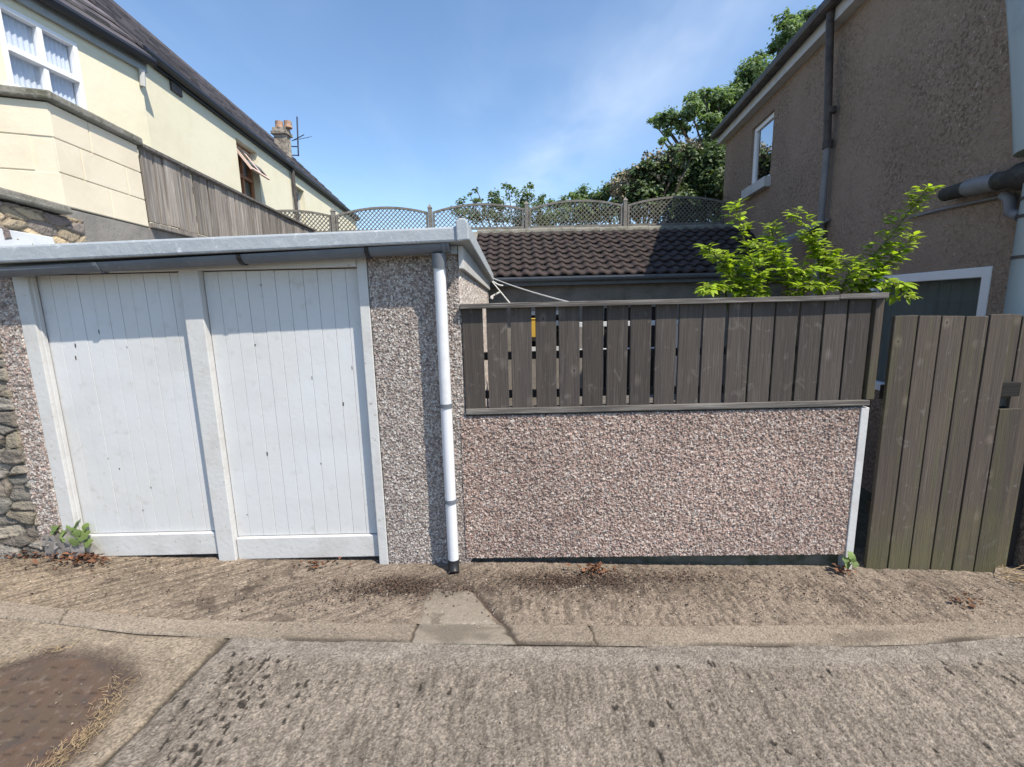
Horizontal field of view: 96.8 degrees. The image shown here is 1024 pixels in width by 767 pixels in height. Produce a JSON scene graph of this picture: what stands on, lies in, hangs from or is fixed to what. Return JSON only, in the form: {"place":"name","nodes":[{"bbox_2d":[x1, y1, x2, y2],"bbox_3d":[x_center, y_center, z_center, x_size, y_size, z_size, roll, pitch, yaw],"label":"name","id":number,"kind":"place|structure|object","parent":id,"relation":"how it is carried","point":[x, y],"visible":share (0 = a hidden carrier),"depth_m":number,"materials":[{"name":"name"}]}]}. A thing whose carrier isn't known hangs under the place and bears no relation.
{"place":"outdoors","nodes":[
{"label":"outdoors","id":0,"kind":"place"},
{"bbox_2d":[113,0,823,231],"label":"sky","id":1,"kind":"structure","parent":0,"point":[414,104],"materials":[{"name":"blue"}]},
{"bbox_2d":[99,487,884,646],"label":"ground","id":2,"kind":"structure","parent":0,"point":[862,526],"depth_m":3.85,"materials":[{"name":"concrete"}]},
{"bbox_2d":[0,0,161,224],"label":"end house","id":3,"kind":"structure","parent":2,"relation":"on","point":[66,50],"depth_m":5.28,"materials":[{"name":"beige paint"}]},
{"bbox_2d":[0,2,87,109],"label":"window","id":4,"kind":"structure","parent":3,"relation":"in","point":[36,56],"depth_m":4.91,"materials":[{"name":"white plastic"}]},
{"bbox_2d":[0,187,188,558],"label":"stone wall","id":5,"kind":"structure","parent":2,"relation":"on","point":[58,223],"depth_m":2.91,"materials":[{"name":"stone"}]},
{"bbox_2d":[0,84,148,226],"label":"block pier","id":6,"kind":"structure","parent":5,"relation":"on","point":[57,149],"depth_m":3.12,"materials":[{"name":"beige paint"}]},
{"bbox_2d":[137,144,315,237],"bbox_3d":[-3.359,-2.027,6.003,0.180,0.686,4.367,-2,10,-5],"label":"garden fence","id":7,"kind":"object","parent":5,"relation":"on","point":[170,189],"visible":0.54,"depth_m":4.60,"materials":[{"name":"grey wood"}]},
{"bbox_2d":[66,0,359,236],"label":"terraced house","id":8,"kind":"structure","parent":2,"relation":"on","point":[198,122],"depth_m":8.55,"materials":[{"name":"beige paint"}]},
{"bbox_2d":[236,144,269,198],"bbox_3d":[-5.376,-4.217,9.288,0.540,1.200,0.872,-2,10,-5],"label":"window","id":9,"kind":"structure","parent":8,"relation":"in","point":[244,156],"depth_m":9.32,"materials":[{"name":"wood"}]},
{"bbox_2d":[292,189,301,221],"bbox_3d":[-5.743,-4.636,11.961,0.082,0.990,0.841,-2,10,-5],"label":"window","id":10,"kind":"structure","parent":8,"relation":"in","point":[298,200],"depth_m":12.27,"materials":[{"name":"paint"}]},
{"bbox_2d":[291,116,311,155],"bbox_3d":[-7.350,-8.399,15.434,0.971,1.246,0.512,-1,10,0],"label":"tv aerial","id":11,"kind":"object","parent":8,"relation":"attached to","point":[297,139],"visible":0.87,"depth_m":15.48,"materials":[{"name":"grey metal"}]},
{"bbox_2d":[0,218,493,573],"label":"garage","id":12,"kind":"structure","parent":2,"relation":"on","point":[272,396],"depth_m":2.82,"materials":[{"name":"white paint"}]},
{"bbox_2d":[36,273,217,555],"bbox_3d":[-2.389,0.236,2.887,0.879,1.811,0.078,-1,10,0],"label":"garage door","id":13,"kind":"structure","parent":12,"relation":"in","point":[120,352],"depth_m":2.86,"materials":[{"name":"white paint"}]},
{"bbox_2d":[203,268,378,558],"bbox_3d":[-1.360,0.234,2.890,0.935,1.855,0.078,-1,10,0],"label":"garage door","id":14,"kind":"structure","parent":12,"relation":"in","point":[288,344],"depth_m":2.86,"materials":[{"name":"white paint"}]},
{"bbox_2d":[490,278,565,302],"bbox_3d":[0.059,-1.012,4.825,0.268,0.443,2.778,-3,10,-13],"label":"washing line","id":15,"kind":"object","parent":12,"relation":"attached to","point":[491,296],"visible":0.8,"depth_m":5.30,"materials":[{"name":"white plastic"}]},
{"bbox_2d":[450,182,558,227],"bbox_3d":[-0.157,-2.424,11.256,2.595,4.942,1.412,-1,10,0],"label":"garden shrub","id":16,"kind":"object","parent":2,"relation":"on","point":[522,200],"visible":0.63,"depth_m":10.79,"materials":[{"name":"green plant"}]},
{"bbox_2d":[0,600,1023,646],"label":"kerb","id":17,"kind":"structure","parent":2,"relation":"on","point":[749,636],"depth_m":2.34,"materials":[{"name":"concrete"}]},
{"bbox_2d":[535,183,617,225],"bbox_3d":[1.706,-2.530,11.674,2.494,4.918,1.394,-1,10,0],"label":"hedge plant","id":18,"kind":"object","parent":2,"relation":"on","point":[582,194],"visible":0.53,"depth_m":11.20,"materials":[{"name":"green plant"}]},
{"bbox_2d":[473,223,792,405],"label":"garden shed","id":19,"kind":"structure","parent":2,"relation":"on","point":[646,262],"depth_m":6.60,"materials":[{"name":"paint"}]},
{"bbox_2d":[531,310,558,350],"bbox_3d":[0.467,-0.767,6.626,0.870,0.580,0.082,-1,10,0],"label":"window","id":20,"kind":"structure","parent":19,"relation":"in","point":[532,312],"depth_m":6.57,"materials":[{"name":"paint"}]},
{"bbox_2d":[603,307,655,387],"bbox_3d":[1.746,-0.212,6.741,0.780,1.790,0.050,-1,10,0],"label":"door","id":21,"kind":"structure","parent":19,"relation":"in","point":[653,308],"depth_m":6.65,"materials":[{"name":"black"}]},
{"bbox_2d":[595,136,706,223],"bbox_3d":[3.296,-2.716,10.634,2.736,5.575,1.400,-3,10,-10],"label":"flowering shrub","id":22,"kind":"object","parent":2,"relation":"on","point":[632,184],"visible":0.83,"depth_m":10.04,"materials":[{"name":"green plant"}]},
{"bbox_2d":[460,406,868,569],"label":"garden wall","id":23,"kind":"structure","parent":2,"relation":"on","point":[756,486],"depth_m":2.90,"materials":[{"name":"concrete"}]},
{"bbox_2d":[460,292,888,414],"bbox_3d":[0.961,-0.177,2.775,2.522,0.684,0.106,-1,10,0],"label":"boarded fence","id":24,"kind":"object","parent":23,"relation":"on","point":[844,351],"visible":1,"depth_m":2.76,"materials":[{"name":"wood"}]},
{"bbox_2d":[650,138,725,222],"bbox_3d":[4.591,-2.940,11.270,2.854,5.774,2.275,2,10,18],"label":"evergreen shrub","id":25,"kind":"object","parent":2,"relation":"on","point":[706,170],"visible":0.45,"depth_m":10.62,"materials":[{"name":"green plant"}]},
{"bbox_2d":[646,5,816,175],"bbox_3d":[6.600,-5.561,13.567,5.505,10.105,3.205,-1,10,0],"label":"broadleaf tree","id":26,"kind":"object","parent":2,"relation":"on","point":[714,107],"visible":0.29,"depth_m":12.52,"materials":[{"name":"green plant"}]},
{"bbox_2d":[693,183,944,400],"bbox_3d":[1.968,-0.065,3.216,1.524,2.438,0.527,-1,10,0],"label":"sapling","id":27,"kind":"object","parent":2,"relation":"on","point":[716,287],"visible":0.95,"depth_m":3.05,"materials":[{"name":"green plant"}]},
{"bbox_2d":[710,0,1023,568],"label":"roughcast house","id":28,"kind":"structure","parent":2,"relation":"on","point":[854,121],"depth_m":4.23,"materials":[{"name":"beige concrete"}]},
{"bbox_2d":[741,112,773,199],"bbox_3d":[3.935,-3.588,7.209,0.200,1.090,0.915,0,10,7],"label":"window","id":29,"kind":"structure","parent":28,"relation":"in","point":[761,178],"depth_m":7.25,"materials":[{"name":"white plastic"}]},
{"bbox_2d":[767,218,829,248],"bbox_3d":[3.487,-1.827,5.585,0.480,0.280,0.517,0,10,7],"label":"canopy","id":30,"kind":"object","parent":28,"relation":"attached to","point":[789,238],"visible":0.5,"depth_m":5.45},
{"bbox_2d":[870,266,992,390],"bbox_3d":[3.635,-0.418,4.044,0.144,1.110,1.366,0,10,7],"label":"window","id":31,"kind":"structure","parent":28,"relation":"in","point":[957,292],"depth_m":3.89,"materials":[{"name":"white plastic"}]},
{"bbox_2d":[853,314,1021,572],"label":"garden gate","id":32,"kind":"structure","parent":2,"relation":"on","point":[947,437],"depth_m":2.89,"materials":[{"name":"wood"}]},
{"bbox_2d":[0,618,1023,766],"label":"road","id":33,"kind":"structure","parent":0,"point":[826,687],"depth_m":1.93,"materials":[{"name":"concrete"}]},
{"bbox_2d":[0,658,111,766],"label":"manhole cover","id":34,"kind":"object","parent":33,"relation":"on","point":[36,719],"visible":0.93,"depth_m":1.87,"materials":[{"name":"metal"}]},
{"bbox_2d":[0,638,140,766],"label":"dry grass","id":35,"kind":"structure","parent":33,"relation":"on","point":[80,734],"depth_m":1.75,"materials":[{"name":"plant"}]},
{"bbox_2d":[0,560,1023,766],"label":"loose grit","id":36,"kind":"object","parent":33,"relation":"on","point":[522,619],"visible":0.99,"depth_m":2.52,"materials":[{"name":"grey gravel"}]},
{"bbox_2d":[0,547,1023,626],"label":"pavement","id":37,"kind":"structure","parent":0,"point":[463,609],"depth_m":2.67,"materials":[{"name":"concrete"}]},
{"bbox_2d":[41,518,99,557],"bbox_3d":[-2.857,1.012,2.951,0.336,0.276,0.086,-1,10,0],"label":"weed","id":38,"kind":"object","parent":37,"relation":"on","point":[68,541],"visible":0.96,"depth_m":2.93,"materials":[{"name":"green plant"}]},
{"bbox_2d":[0,551,983,607],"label":"dead leaves","id":39,"kind":"object","parent":37,"relation":"on","point":[596,566],"visible":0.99,"depth_m":2.90,"materials":[{"name":"brown plant"}]},
{"bbox_2d":[0,555,1022,628],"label":"leaf litter","id":40,"kind":"object","parent":37,"relation":"on","point":[579,576],"visible":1,"depth_m":2.74,"materials":[{"name":"brown plant"}]},
{"bbox_2d":[842,551,858,568],"bbox_3d":[2.181,1.146,2.930,0.097,0.122,0.047,-1,10,0],"label":"weed","id":41,"kind":"object","parent":37,"relation":"on","point":[851,558],"visible":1,"depth_m":2.93,"materials":[{"name":"green plant"}]},
{"bbox_2d":[992,564,1023,582],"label":"twigs","id":42,"kind":"object","parent":37,"relation":"on","point":[1015,579],"visible":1,"depth_m":2.93,"materials":[{"name":"wood"}]},
{"bbox_2d":[996,314,1023,567],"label":"board screen","id":43,"kind":"object","parent":37,"relation":"on","point":[1014,368],"visible":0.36,"depth_m":2.98,"materials":[{"name":"wood"}]},
{"bbox_2d":[531,318,534,336],"bbox_3d":[0.231,-0.601,4.869,0.280,0.190,0.273,-1,10,0],"label":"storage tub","id":44,"kind":"object","parent":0,"point":[533,327],"visible":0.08,"depth_m":4.75,"materials":[{"name":"yellow plastic"}]},
{"bbox_2d":[579,320,697,403],"bbox_3d":[1.139,0.184,4.511,1.230,1.580,0.525,-1,10,0],"label":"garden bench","id":45,"kind":"object","parent":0,"point":[627,396],"visible":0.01,"depth_m":4.57,"materials":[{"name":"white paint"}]},
{"bbox_3d":[-0.080,-1.287,9.204,8.300,3.370,0.320,-1,10,0],"label":"rear wall","id":46,"kind":"object","parent":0,"visible":0},
{"bbox_2d":[277,210,331,232],"bbox_3d":[-4.421,-3.147,8.861,1.796,0.450,0.042,-1,10,0],"label":"trellis","id":47,"kind":"object","parent":46,"relation":"on","point":[316,213],"visible":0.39,"depth_m":8.84,"materials":[{"name":"grey wood"}]},
{"bbox_2d":[330,207,336,231],"bbox_3d":[-3.474,-3.144,8.867,0.092,0.562,0.092,-1,10,0],"label":"trellis post","id":48,"kind":"object","parent":46,"relation":"on","point":[333,218],"visible":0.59,"depth_m":8.83,"materials":[{"name":"grey wood"}]},
{"bbox_2d":[335,206,427,231],"bbox_3d":[-2.533,-3.198,8.860,1.786,0.465,0.042,-1,10,0],"label":"trellis","id":49,"kind":"object","parent":46,"relation":"on","point":[410,210],"visible":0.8,"depth_m":8.85,"materials":[{"name":"grey wood"}]},
{"bbox_2d":[427,204,432,227],"bbox_3d":[-1.591,-3.197,8.865,0.092,0.582,0.092,-1,10,0],"label":"trellis post","id":50,"kind":"object","parent":46,"relation":"on","point":[430,219],"visible":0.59,"depth_m":8.82,"materials":[{"name":"grey wood"}]},
{"bbox_2d":[432,203,523,229],"bbox_3d":[-0.653,-3.251,8.858,1.777,0.485,0.042,-1,10,0],"label":"trellis","id":51,"kind":"object","parent":46,"relation":"on","point":[515,208],"visible":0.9,"depth_m":8.85,"materials":[{"name":"grey wood"}]},
{"bbox_2d":[524,201,528,227],"bbox_3d":[0.285,-3.250,8.863,0.092,0.602,0.092,-1,10,0],"label":"trellis post","id":52,"kind":"object","parent":46,"relation":"on","point":[526,204],"visible":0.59,"depth_m":8.82,"materials":[{"name":"grey wood"}]},
{"bbox_2d":[529,199,622,227],"bbox_3d":[1.242,-3.307,8.856,1.816,0.510,0.042,-1,10,0],"label":"trellis","id":53,"kind":"object","parent":46,"relation":"on","point":[569,202],"visible":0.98,"depth_m":8.85,"materials":[{"name":"grey wood"}]},
{"bbox_2d":[622,197,627,225],"bbox_3d":[2.199,-3.309,8.861,0.092,0.632,0.092,-1,10,0],"label":"trellis post","id":54,"kind":"object","parent":46,"relation":"on","point":[624,219],"visible":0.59,"depth_m":8.82,"materials":[{"name":"grey wood"}]},
{"bbox_2d":[627,196,724,225],"bbox_3d":[3.184,-3.364,8.854,1.871,0.535,0.042,-1,10,0],"label":"trellis","id":55,"kind":"object","parent":46,"relation":"on","point":[716,201],"visible":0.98,"depth_m":8.85,"materials":[{"name":"grey wood"}]}
]}

